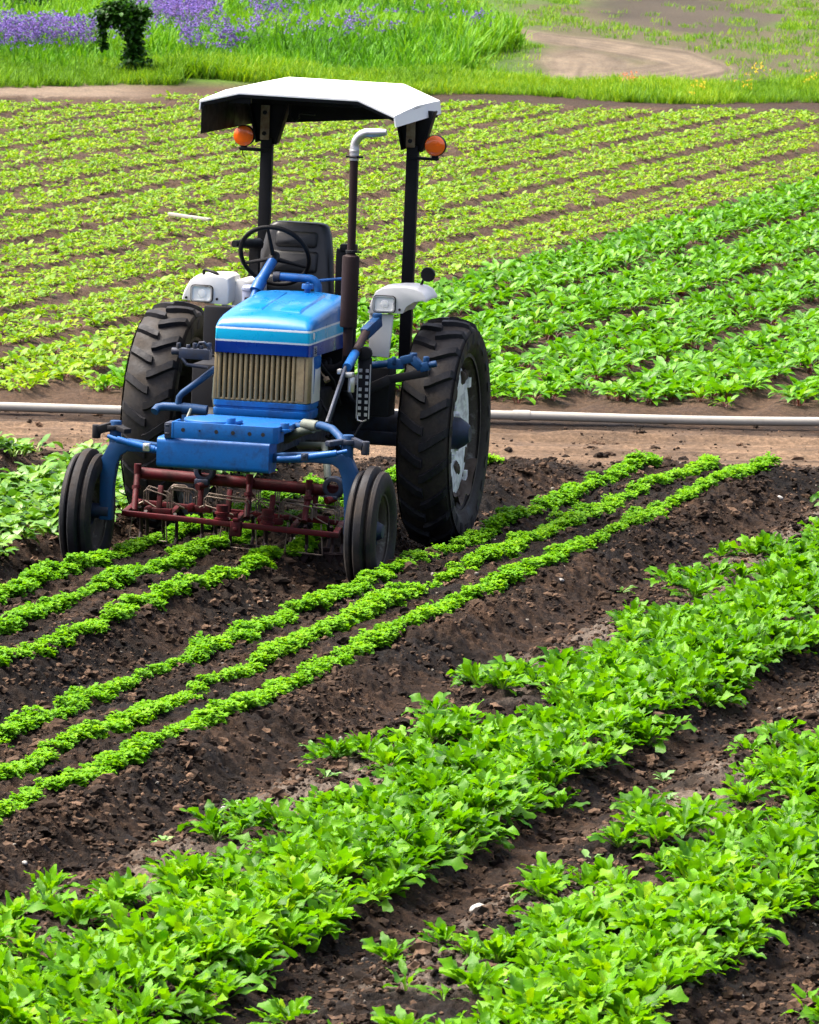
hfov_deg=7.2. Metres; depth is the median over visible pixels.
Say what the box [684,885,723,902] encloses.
mustard plant
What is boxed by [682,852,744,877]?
mustard plant
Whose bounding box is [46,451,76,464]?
spinach plant
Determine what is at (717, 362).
beet plant
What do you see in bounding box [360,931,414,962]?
mustard plant
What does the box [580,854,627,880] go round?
mustard plant
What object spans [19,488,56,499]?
spinach plant
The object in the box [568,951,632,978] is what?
mustard plant
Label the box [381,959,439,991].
mustard plant
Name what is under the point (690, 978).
mustard plant
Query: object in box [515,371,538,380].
beet plant
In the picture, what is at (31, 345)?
beet seedling
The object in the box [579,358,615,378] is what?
beet plant
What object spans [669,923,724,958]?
mustard plant
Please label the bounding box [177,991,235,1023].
mustard plant
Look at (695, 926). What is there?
mustard plant
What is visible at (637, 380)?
beet plant
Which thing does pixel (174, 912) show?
mustard plant
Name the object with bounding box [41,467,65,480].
spinach plant
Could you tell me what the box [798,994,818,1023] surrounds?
mustard greens
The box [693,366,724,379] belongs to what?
beet plant
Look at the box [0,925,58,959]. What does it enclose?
mustard plant
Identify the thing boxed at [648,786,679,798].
weed
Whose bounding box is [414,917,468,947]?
mustard plant
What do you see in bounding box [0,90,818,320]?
seedling crop
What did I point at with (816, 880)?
mustard plant
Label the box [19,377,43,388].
beet seedling
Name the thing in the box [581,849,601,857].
weed
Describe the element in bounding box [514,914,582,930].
mustard plant
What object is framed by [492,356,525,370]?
beet plant
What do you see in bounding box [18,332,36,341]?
beet seedling
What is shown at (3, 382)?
beet seedling
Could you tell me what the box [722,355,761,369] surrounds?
beet plant
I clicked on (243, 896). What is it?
mustard plant
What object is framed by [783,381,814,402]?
beet plant
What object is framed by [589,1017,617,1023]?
mustard plant
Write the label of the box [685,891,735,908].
mustard plant
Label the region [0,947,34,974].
mustard plant
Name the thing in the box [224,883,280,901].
mustard plant
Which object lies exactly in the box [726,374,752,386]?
beet plant
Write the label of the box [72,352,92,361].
beet seedling
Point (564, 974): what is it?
mustard plant
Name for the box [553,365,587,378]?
beet plant
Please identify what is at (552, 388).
beet plant
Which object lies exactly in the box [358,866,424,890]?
mustard plant
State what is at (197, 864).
mustard plant
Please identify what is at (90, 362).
beet seedling
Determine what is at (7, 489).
spinach plant
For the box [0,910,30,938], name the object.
mustard plant
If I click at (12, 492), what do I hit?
spinach plant
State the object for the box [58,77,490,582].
tractor
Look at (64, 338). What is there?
beet seedling
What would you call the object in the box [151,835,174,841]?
weed
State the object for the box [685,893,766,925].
mustard plant
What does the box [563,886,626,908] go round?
mustard plant
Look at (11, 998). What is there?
mustard plant
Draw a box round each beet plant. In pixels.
[91,375,123,391]
[106,365,122,377]
[108,368,124,378]
[109,372,123,387]
[110,378,123,388]
[371,356,397,360]
[489,366,504,377]
[489,366,508,371]
[490,361,511,371]
[490,373,514,385]
[490,376,527,390]
[490,378,515,398]
[490,381,513,395]
[491,355,532,372]
[491,389,504,400]
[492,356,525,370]
[495,369,529,383]
[495,380,525,396]
[496,385,535,404]
[499,379,528,398]
[501,352,533,371]
[504,368,530,383]
[511,367,545,380]
[514,380,555,399]
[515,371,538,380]
[527,360,561,376]
[527,381,567,398]
[532,374,573,390]
[533,370,569,382]
[534,373,570,390]
[534,379,553,396]
[537,380,571,390]
[541,383,569,400]
[542,351,570,367]
[543,354,573,367]
[543,367,564,376]
[544,357,578,376]
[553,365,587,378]
[555,364,592,383]
[560,375,581,389]
[566,360,590,367]
[570,373,594,387]
[572,380,596,394]
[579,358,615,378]
[582,352,614,371]
[584,355,628,371]
[586,367,610,381]
[590,377,632,396]
[591,364,624,379]
[594,382,618,399]
[597,363,623,379]
[598,381,639,400]
[608,382,637,396]
[610,385,639,398]
[613,381,639,400]
[616,378,646,390]
[617,379,652,396]
[625,370,665,383]
[625,387,667,403]
[626,374,648,386]
[632,365,668,386]
[633,374,671,386]
[639,389,667,404]
[649,356,687,370]
[650,367,684,383]
[650,385,672,401]
[652,383,690,397]
[652,384,690,402]
[653,377,692,393]
[656,359,680,372]
[658,360,688,373]
[660,369,684,375]
[661,370,694,380]
[669,378,694,393]
[676,384,692,397]
[680,375,703,391]
[682,359,729,375]
[682,379,706,396]
[682,386,716,401]
[684,376,708,393]
[691,362,735,376]
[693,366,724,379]
[693,377,734,397]
[699,384,731,399]
[700,363,733,370]
[700,372,723,380]
[702,382,747,400]
[704,378,740,394]
[708,368,732,380]
[708,395,738,406]
[710,380,738,396]
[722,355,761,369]
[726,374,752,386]
[730,367,777,379]
[730,372,762,389]
[737,373,773,392]
[738,369,765,387]
[738,372,764,392]
[738,373,771,384]
[747,366,788,382]
[751,362,777,377]
[758,361,787,375]
[762,362,795,378]
[768,383,802,401]
[771,362,786,376]
[779,386,818,405]
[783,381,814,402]
[785,375,818,397]
[785,381,818,398]
[804,376,817,390]
[805,369,818,379]
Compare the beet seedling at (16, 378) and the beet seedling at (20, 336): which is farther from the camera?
the beet seedling at (20, 336)
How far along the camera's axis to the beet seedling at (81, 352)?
51.41 m
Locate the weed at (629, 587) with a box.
[617,585,637,593]
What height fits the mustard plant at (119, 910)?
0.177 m
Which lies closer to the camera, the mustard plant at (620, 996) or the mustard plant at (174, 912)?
the mustard plant at (620, 996)
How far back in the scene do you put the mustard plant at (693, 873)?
27.09 m
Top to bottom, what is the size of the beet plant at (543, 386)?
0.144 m
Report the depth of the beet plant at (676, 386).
48.91 m
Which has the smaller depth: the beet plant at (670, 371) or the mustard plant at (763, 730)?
the mustard plant at (763, 730)
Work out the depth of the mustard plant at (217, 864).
27.24 m
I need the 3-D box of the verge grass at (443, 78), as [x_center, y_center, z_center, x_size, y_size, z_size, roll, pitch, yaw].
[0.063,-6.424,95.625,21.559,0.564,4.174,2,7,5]
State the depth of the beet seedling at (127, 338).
52.75 m
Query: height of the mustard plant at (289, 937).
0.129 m
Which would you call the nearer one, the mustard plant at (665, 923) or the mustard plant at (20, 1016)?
the mustard plant at (20, 1016)
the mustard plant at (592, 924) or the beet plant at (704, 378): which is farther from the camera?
the beet plant at (704, 378)
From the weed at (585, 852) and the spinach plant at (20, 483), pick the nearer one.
the weed at (585, 852)
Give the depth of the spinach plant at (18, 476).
41.63 m
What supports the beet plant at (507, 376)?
on the field ground at (572, 52)
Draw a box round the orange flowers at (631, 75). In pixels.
[619,71,644,81]
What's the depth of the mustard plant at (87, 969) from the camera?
24.59 m
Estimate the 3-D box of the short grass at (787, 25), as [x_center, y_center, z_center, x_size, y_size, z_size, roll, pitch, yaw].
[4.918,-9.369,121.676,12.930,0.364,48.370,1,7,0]
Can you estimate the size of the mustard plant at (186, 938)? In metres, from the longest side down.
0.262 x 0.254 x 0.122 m
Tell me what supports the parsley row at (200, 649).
on the field ground at (572, 52)
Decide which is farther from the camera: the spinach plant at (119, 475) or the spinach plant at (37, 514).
the spinach plant at (119, 475)
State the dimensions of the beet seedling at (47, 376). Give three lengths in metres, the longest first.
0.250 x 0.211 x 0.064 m
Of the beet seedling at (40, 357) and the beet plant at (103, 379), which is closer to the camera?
the beet plant at (103, 379)
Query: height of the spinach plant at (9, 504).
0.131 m
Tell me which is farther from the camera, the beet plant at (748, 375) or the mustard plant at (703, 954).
the beet plant at (748, 375)
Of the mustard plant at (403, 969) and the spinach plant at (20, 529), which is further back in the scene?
the spinach plant at (20, 529)
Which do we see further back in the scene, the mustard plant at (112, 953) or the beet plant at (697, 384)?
the beet plant at (697, 384)
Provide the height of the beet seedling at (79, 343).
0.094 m
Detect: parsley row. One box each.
[0,449,663,747]
[0,451,782,824]
[0,453,721,780]
[0,465,395,634]
[0,473,323,605]
[0,515,343,666]
[487,453,504,463]
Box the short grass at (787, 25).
[339,0,818,79]
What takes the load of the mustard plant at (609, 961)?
on the field ground at (572, 52)
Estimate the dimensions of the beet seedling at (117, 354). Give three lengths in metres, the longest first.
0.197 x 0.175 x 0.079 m
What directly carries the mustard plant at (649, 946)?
on the field ground at (572, 52)
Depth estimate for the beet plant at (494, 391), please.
48.53 m
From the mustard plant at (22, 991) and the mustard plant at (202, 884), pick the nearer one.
the mustard plant at (22, 991)
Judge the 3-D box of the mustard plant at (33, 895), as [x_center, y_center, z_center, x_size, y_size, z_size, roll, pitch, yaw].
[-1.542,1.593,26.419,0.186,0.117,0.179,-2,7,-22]
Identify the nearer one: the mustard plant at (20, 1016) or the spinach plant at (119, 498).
the mustard plant at (20, 1016)
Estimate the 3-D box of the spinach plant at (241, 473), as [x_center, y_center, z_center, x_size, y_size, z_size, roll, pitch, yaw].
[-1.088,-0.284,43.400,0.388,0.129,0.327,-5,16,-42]
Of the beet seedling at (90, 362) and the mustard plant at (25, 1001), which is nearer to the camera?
the mustard plant at (25, 1001)
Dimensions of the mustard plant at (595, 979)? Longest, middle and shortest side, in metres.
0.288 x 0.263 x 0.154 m
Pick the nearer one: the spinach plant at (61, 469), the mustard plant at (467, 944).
the mustard plant at (467, 944)
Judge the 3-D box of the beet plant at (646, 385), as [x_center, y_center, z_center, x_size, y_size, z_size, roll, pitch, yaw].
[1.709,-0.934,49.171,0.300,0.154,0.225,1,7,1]
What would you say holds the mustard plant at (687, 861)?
on the field ground at (572, 52)
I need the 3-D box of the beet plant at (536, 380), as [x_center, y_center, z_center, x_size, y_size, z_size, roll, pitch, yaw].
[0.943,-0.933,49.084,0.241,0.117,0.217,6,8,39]
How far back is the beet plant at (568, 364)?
50.58 m
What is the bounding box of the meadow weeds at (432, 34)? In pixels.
[0,0,533,72]
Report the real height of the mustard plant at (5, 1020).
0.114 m
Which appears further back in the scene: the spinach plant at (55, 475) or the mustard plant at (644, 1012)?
the spinach plant at (55, 475)
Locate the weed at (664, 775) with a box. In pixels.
[653,770,674,780]
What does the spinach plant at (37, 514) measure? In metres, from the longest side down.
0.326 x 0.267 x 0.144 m
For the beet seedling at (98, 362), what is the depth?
50.48 m
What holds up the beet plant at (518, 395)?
on the field ground at (572, 52)
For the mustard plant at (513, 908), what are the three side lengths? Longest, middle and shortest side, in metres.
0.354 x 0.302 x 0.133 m
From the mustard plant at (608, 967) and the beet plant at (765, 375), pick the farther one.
the beet plant at (765, 375)
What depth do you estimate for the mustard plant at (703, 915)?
26.09 m
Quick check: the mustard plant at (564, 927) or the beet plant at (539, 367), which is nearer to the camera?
the mustard plant at (564, 927)
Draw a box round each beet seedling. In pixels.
[0,316,11,323]
[0,334,12,344]
[0,356,17,368]
[0,366,23,375]
[0,380,24,389]
[1,338,20,344]
[1,370,31,382]
[3,313,15,322]
[4,328,28,342]
[4,350,19,363]
[5,325,26,332]
[5,372,33,383]
[5,382,29,391]
[6,348,27,362]
[7,322,32,327]
[9,363,36,373]
[12,309,29,320]
[12,363,39,376]
[13,347,29,358]
[13,356,36,368]
[14,375,48,385]
[15,309,31,318]
[18,319,39,327]
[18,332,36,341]
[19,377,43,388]
[20,315,40,326]
[20,326,35,331]
[21,334,39,341]
[21,362,41,372]
[22,344,50,357]
[24,350,44,361]
[28,343,52,355]
[29,355,55,366]
[29,373,61,379]
[32,369,53,380]
[33,328,51,336]
[35,323,59,332]
[35,370,63,381]
[37,320,49,325]
[37,341,58,354]
[41,355,59,368]
[44,353,68,365]
[45,324,60,335]
[45,343,64,352]
[46,319,67,331]
[47,342,75,354]
[52,312,69,320]
[53,362,84,376]
[55,358,84,369]
[57,324,73,331]
[57,366,77,378]
[59,351,83,360]
[60,336,76,343]
[60,362,83,375]
[64,350,87,359]
[65,341,89,351]
[66,370,94,381]
[67,318,80,325]
[67,350,97,357]
[71,323,91,329]
[72,336,92,345]
[72,343,98,355]
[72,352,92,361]
[75,336,100,346]
[75,357,102,370]
[76,364,93,370]
[76,374,107,388]
[80,338,105,351]
[80,379,107,391]
[81,330,99,337]
[81,378,94,388]
[82,359,109,369]
[84,313,103,326]
[84,351,101,359]
[84,358,107,370]
[89,336,115,350]
[91,377,117,387]
[92,315,110,323]
[92,319,101,326]
[95,371,118,386]
[97,337,120,348]
[98,353,115,363]
[99,327,124,334]
[99,333,118,337]
[100,313,116,322]
[102,341,126,353]
[105,351,126,359]
[116,340,131,350]
[117,336,132,342]
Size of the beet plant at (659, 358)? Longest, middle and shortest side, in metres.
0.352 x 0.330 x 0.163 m
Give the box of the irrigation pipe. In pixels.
[0,402,818,425]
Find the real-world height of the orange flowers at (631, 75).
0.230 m
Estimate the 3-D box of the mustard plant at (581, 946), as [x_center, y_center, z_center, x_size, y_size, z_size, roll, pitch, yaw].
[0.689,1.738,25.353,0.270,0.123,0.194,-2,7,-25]
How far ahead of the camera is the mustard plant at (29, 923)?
25.72 m
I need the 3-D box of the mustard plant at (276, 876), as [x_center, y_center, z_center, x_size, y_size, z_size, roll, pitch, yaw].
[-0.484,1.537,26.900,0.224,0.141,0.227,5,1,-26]
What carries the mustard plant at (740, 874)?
on the field ground at (572, 52)
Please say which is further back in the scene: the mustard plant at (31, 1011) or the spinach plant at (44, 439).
the spinach plant at (44, 439)
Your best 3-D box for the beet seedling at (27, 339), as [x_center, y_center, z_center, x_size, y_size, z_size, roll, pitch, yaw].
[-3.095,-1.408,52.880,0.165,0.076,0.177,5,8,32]
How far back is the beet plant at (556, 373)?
49.68 m
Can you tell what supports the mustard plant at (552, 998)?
on the field ground at (572, 52)
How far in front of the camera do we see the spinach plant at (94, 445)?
43.47 m
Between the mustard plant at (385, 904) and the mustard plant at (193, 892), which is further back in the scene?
the mustard plant at (385, 904)
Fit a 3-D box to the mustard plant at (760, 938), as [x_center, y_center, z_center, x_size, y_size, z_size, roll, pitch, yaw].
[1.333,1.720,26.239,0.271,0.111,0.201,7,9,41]
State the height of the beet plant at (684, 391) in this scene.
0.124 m
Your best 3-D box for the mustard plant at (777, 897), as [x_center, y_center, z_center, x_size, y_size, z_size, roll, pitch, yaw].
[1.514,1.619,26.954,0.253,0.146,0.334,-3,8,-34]
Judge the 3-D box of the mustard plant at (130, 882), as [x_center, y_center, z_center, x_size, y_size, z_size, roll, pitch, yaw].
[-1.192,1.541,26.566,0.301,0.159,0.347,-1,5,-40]
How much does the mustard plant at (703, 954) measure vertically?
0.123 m
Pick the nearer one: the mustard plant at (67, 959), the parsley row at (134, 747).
the mustard plant at (67, 959)
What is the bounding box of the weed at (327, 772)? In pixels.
[316,768,341,777]
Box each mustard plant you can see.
[0,890,47,918]
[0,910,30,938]
[0,924,17,951]
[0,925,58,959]
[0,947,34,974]
[0,950,48,990]
[0,969,23,991]
[0,983,49,1010]
[0,990,32,1023]
[0,998,48,1023]
[0,1007,48,1023]
[0,1012,15,1023]
[1,917,40,935]
[3,960,67,996]
[4,986,42,1006]
[7,971,61,1001]
[15,938,79,969]
[17,997,33,1008]
[21,888,45,909]
[23,889,87,913]
[24,864,85,898]
[26,878,67,904]
[29,1003,81,1023]
[30,960,63,973]
[32,927,109,950]
[35,972,96,1005]
[37,989,87,1015]
[39,954,105,983]
[42,895,123,924]
[42,949,123,983]
[43,982,112,1017]
[45,892,120,928]
[47,943,125,970]
[50,929,107,947]
[54,960,121,994]
[58,968,139,1008]
[58,998,109,1016]
[64,944,103,972]
[67,925,132,950]
[71,1000,141,1023]
[78,936,126,957]
[78,938,134,978]
[81,1009,151,1023]
[84,872,143,902]
[85,871,161,903]
[88,877,139,909]
[90,954,175,997]
[92,931,137,945]
[97,900,142,931]
[100,947,146,956]
[104,988,180,1023]
[108,867,170,902]
[108,942,170,981]
[112,978,181,1011]
[113,916,152,947]
[122,920,187,950]
[124,936,193,960]
[127,915,172,932]
[128,889,168,915]
[129,955,177,984]
[134,1015,179,1023]
[138,957,191,983]
[139,893,207,920]
[139,939,201,971]
[140,854,205,891]
[140,978,216,1015]
[142,910,170,935]
[142,930,185,944]
[145,853,208,884]
[147,921,206,941]
[153,904,216,931]
[155,873,208,898]
[155,943,210,972]
[156,941,189,970]
[156,959,217,990]
[157,962,228,997]
[161,848,195,859]
[165,907,208,926]
[166,849,221,881]
[167,873,227,894]
[169,852,222,874]
[174,923,229,951]
[175,986,229,1016]
[176,894,207,914]
[177,887,213,903]
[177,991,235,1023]
[182,889,231,915]
[182,898,250,917]
[183,936,251,972]
[188,927,249,968]
[191,857,255,891]
[193,885,265,908]
[196,962,250,986]
[198,908,273,931]
[203,917,282,954]
[205,970,267,997]
[207,865,245,885]
[207,912,238,929]
[209,892,245,901]
[210,872,265,900]
[212,950,286,987]
[214,899,284,930]
[220,853,276,879]
[221,896,277,934]
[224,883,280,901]
[225,922,261,937]
[226,925,298,960]
[231,866,279,888]
[234,886,265,899]
[236,925,277,950]
[240,884,297,919]
[244,933,268,957]
[246,998,308,1023]
[253,880,293,899]
[257,875,325,904]
[257,995,316,1023]
[259,853,316,883]
[262,889,313,916]
[263,917,320,948]
[264,907,321,939]
[265,866,303,880]
[266,861,335,906]
[266,868,342,889]
[269,840,326,871]
[270,847,316,866]
[274,852,334,875]
[283,857,330,878]
[296,844,323,867]
[298,898,353,930]
[300,903,354,939]
[304,851,366,884]
[304,915,350,952]
[305,893,358,918]
[309,844,365,876]
[315,884,378,904]
[317,871,351,890]
[325,889,360,920]
[344,878,393,911]
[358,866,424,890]
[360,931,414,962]
[361,865,408,898]
[370,1004,435,1023]
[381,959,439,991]
[408,983,469,1001]
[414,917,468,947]
[416,1010,485,1023]
[438,933,488,958]
[438,952,508,994]
[447,1011,497,1023]
[452,998,514,1023]
[460,1018,495,1023]
[462,927,527,964]
[471,984,517,1023]
[473,961,511,994]
[474,941,524,962]
[477,985,524,1005]
[483,924,528,945]
[486,933,560,961]
[486,973,566,1010]
[488,1007,540,1023]
[494,965,548,995]
[498,996,557,1020]
[500,991,571,1020]
[502,932,550,953]
[503,951,572,982]
[505,902,549,920]
[506,945,574,967]
[507,947,575,975]
[509,867,569,902]
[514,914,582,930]
[516,909,541,926]
[517,916,579,947]
[520,1010,564,1023]
[521,857,579,885]
[521,901,587,925]
[521,906,575,925]
[523,976,577,1006]
[523,999,584,1023]
[525,865,577,892]
[530,851,564,877]
[531,1004,580,1023]
[532,964,599,980]
[533,934,600,960]
[537,1020,552,1023]
[539,967,591,987]
[540,891,579,908]
[542,932,601,954]
[544,930,583,949]
[547,975,623,1016]
[550,898,611,928]
[553,975,619,1011]
[554,976,620,1016]
[559,941,594,962]
[560,917,614,933]
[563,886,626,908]
[565,1005,616,1023]
[566,911,608,927]
[567,864,610,888]
[568,942,625,968]
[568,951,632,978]
[568,954,616,968]
[570,923,585,934]
[572,889,623,907]
[572,927,611,941]
[572,967,640,1004]
[574,948,635,978]
[576,895,639,930]
[576,926,661,952]
[579,867,641,895]
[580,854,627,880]
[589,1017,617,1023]
[590,943,662,968]
[594,933,639,958]
[597,970,688,1004]
[598,998,654,1023]
[599,956,646,976]
[603,1005,670,1023]
[605,909,672,936]
[605,985,666,1020]
[611,897,635,911]
[613,881,684,902]
[613,931,685,962]
[615,880,678,906]
[615,908,680,929]
[615,969,679,1002]
[616,802,633,821]
[618,900,681,935]
[618,990,672,1019]
[619,926,656,940]
[624,893,679,922]
[630,923,687,953]
[630,932,643,944]
[630,951,711,989]
[635,942,675,956]
[635,945,684,968]
[647,894,682,906]
[647,922,710,946]
[651,884,722,926]
[653,946,720,977]
[654,873,722,899]
[655,846,727,878]
[656,921,707,937]
[664,853,728,877]
[664,896,709,906]
[664,942,739,976]
[665,901,741,934]
[668,906,716,929]
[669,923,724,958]
[671,868,728,892]
[673,893,702,902]
[673,956,702,984]
[681,866,731,876]
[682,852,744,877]
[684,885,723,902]
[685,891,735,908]
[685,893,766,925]
[686,937,739,954]
[690,871,734,891]
[700,874,757,896]
[703,939,743,964]
[708,859,770,879]
[712,930,766,958]
[714,879,764,892]
[716,878,772,901]
[722,923,762,950]
[726,927,769,945]
[727,898,773,920]
[727,902,788,945]
[731,894,749,905]
[734,911,769,929]
[735,869,793,907]
[745,897,783,922]
[747,878,809,903]
[749,884,816,916]
[754,726,787,744]
[766,858,818,897]
[780,983,818,1015]
[782,884,818,912]
[790,869,818,895]
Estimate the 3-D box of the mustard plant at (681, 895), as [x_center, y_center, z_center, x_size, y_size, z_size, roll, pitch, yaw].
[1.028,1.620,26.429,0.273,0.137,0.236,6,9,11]
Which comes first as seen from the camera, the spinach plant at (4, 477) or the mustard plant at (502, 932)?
the mustard plant at (502, 932)
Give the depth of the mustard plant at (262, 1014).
24.87 m
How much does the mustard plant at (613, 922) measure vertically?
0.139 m
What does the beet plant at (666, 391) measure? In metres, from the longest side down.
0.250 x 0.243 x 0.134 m
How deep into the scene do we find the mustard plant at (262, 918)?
25.91 m
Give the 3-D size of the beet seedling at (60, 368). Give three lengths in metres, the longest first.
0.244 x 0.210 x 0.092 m
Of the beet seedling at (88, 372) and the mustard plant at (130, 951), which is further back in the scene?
the beet seedling at (88, 372)
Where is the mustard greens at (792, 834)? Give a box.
[586,716,818,879]
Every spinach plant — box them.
[0,431,12,446]
[0,440,36,456]
[0,465,40,478]
[0,471,14,479]
[0,474,15,480]
[0,475,23,484]
[0,479,18,487]
[0,483,30,496]
[0,487,12,496]
[0,498,37,509]
[0,510,27,521]
[0,514,17,517]
[0,517,14,534]
[0,517,27,530]
[0,520,48,536]
[0,532,21,546]
[0,543,7,554]
[0,546,18,555]
[1,489,30,500]
[1,507,22,517]
[3,488,33,498]
[3,507,47,524]
[4,437,33,446]
[5,471,41,487]
[5,495,52,509]
[9,524,41,544]
[11,438,32,455]
[11,484,31,496]
[11,496,47,504]
[11,502,23,513]
[13,471,41,480]
[14,495,44,509]
[15,458,55,470]
[15,510,54,525]
[17,433,62,452]
[17,464,59,478]
[17,481,25,486]
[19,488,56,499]
[23,503,58,517]
[24,495,59,514]
[25,480,61,499]
[25,516,57,526]
[26,481,60,498]
[26,516,58,536]
[28,510,58,523]
[32,461,67,467]
[32,473,57,489]
[36,481,62,490]
[40,469,66,477]
[40,475,63,481]
[41,447,82,467]
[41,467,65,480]
[41,498,56,506]
[41,528,58,535]
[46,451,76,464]
[50,496,59,504]
[52,452,62,460]
[54,460,65,473]
[69,439,106,453]
[114,510,121,521]
[115,480,124,491]
[115,496,128,509]
[116,495,128,505]
[117,472,122,479]
[240,469,277,476]
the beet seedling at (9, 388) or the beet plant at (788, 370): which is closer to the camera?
the beet seedling at (9, 388)
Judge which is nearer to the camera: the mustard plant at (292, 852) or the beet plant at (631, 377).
the mustard plant at (292, 852)
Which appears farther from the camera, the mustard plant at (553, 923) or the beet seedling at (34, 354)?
the beet seedling at (34, 354)
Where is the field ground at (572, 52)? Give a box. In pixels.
[0,0,818,1023]
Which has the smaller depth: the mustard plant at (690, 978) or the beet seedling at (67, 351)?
the mustard plant at (690, 978)
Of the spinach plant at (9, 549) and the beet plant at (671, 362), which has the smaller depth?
the spinach plant at (9, 549)
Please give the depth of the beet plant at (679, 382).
49.05 m
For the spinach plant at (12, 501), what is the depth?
40.28 m
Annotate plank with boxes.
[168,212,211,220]
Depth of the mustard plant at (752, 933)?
26.17 m
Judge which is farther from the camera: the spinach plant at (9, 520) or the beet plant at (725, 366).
the beet plant at (725, 366)
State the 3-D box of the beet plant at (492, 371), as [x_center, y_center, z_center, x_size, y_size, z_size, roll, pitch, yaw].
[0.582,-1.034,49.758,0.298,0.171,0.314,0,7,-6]
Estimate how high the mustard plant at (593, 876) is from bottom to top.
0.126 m
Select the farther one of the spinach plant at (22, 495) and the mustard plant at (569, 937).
the spinach plant at (22, 495)
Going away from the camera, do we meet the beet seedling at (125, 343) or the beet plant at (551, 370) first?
the beet plant at (551, 370)
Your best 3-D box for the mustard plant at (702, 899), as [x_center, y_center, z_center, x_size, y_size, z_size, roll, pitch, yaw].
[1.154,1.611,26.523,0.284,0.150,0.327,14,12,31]
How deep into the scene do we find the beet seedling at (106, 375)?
49.08 m
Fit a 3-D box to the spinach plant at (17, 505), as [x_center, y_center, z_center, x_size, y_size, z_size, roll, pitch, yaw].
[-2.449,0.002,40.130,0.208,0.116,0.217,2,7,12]
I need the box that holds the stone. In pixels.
[469,903,483,910]
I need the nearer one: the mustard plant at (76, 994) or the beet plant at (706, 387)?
the mustard plant at (76, 994)
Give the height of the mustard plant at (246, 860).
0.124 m
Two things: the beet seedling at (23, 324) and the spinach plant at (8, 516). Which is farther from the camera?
the beet seedling at (23, 324)
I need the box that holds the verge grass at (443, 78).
[0,47,818,103]
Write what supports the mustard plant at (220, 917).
on the field ground at (572, 52)
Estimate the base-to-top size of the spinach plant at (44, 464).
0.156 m
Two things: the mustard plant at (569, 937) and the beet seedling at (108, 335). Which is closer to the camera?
the mustard plant at (569, 937)
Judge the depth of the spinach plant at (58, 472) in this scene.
42.17 m
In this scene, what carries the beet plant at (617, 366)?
on the field ground at (572, 52)
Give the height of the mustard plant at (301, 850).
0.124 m
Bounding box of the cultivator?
[122,463,343,564]
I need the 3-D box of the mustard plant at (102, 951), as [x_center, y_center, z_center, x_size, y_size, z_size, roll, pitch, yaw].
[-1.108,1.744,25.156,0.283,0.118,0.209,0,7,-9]
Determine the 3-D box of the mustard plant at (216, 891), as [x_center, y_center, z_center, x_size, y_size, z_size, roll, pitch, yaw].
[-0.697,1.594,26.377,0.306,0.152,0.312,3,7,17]
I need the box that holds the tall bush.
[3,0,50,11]
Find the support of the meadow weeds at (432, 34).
on the field ground at (572, 52)
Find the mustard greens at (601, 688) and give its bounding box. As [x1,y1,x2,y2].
[177,492,818,888]
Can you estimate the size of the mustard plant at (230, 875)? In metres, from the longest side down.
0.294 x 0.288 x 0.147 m
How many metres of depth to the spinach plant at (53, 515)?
39.74 m
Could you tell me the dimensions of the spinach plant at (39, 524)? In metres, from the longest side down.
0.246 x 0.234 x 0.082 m
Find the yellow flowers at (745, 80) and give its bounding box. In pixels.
[689,62,816,93]
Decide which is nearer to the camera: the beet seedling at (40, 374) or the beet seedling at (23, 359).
the beet seedling at (40, 374)
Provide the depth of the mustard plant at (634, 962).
25.02 m
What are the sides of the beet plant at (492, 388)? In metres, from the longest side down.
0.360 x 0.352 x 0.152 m
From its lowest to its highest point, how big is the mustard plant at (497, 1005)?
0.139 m
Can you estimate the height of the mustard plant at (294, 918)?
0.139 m
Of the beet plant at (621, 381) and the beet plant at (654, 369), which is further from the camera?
the beet plant at (654, 369)
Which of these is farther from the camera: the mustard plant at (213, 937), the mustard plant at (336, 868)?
the mustard plant at (336, 868)
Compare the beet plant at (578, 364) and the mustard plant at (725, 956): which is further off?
the beet plant at (578, 364)
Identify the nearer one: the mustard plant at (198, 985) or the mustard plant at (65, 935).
the mustard plant at (198, 985)
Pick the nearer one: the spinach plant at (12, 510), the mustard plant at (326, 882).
the mustard plant at (326, 882)
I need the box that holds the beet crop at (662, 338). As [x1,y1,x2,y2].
[356,175,818,374]
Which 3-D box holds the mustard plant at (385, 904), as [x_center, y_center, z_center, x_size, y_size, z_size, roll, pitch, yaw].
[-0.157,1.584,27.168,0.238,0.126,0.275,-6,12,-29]
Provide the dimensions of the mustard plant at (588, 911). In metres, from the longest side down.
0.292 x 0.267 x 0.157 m
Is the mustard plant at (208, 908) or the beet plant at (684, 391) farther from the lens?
the beet plant at (684, 391)
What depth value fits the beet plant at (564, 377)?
49.45 m
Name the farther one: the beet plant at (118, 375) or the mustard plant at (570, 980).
the beet plant at (118, 375)
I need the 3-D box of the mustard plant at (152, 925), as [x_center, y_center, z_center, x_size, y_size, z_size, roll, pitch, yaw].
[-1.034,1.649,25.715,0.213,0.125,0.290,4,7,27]
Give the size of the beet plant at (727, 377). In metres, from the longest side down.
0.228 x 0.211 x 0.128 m
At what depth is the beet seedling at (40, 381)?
49.12 m
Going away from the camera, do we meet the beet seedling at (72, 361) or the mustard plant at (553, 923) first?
the mustard plant at (553, 923)
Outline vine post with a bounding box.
[88,0,153,73]
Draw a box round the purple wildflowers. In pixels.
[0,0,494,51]
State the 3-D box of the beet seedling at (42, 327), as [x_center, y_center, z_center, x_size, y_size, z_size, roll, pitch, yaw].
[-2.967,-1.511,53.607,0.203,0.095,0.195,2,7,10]

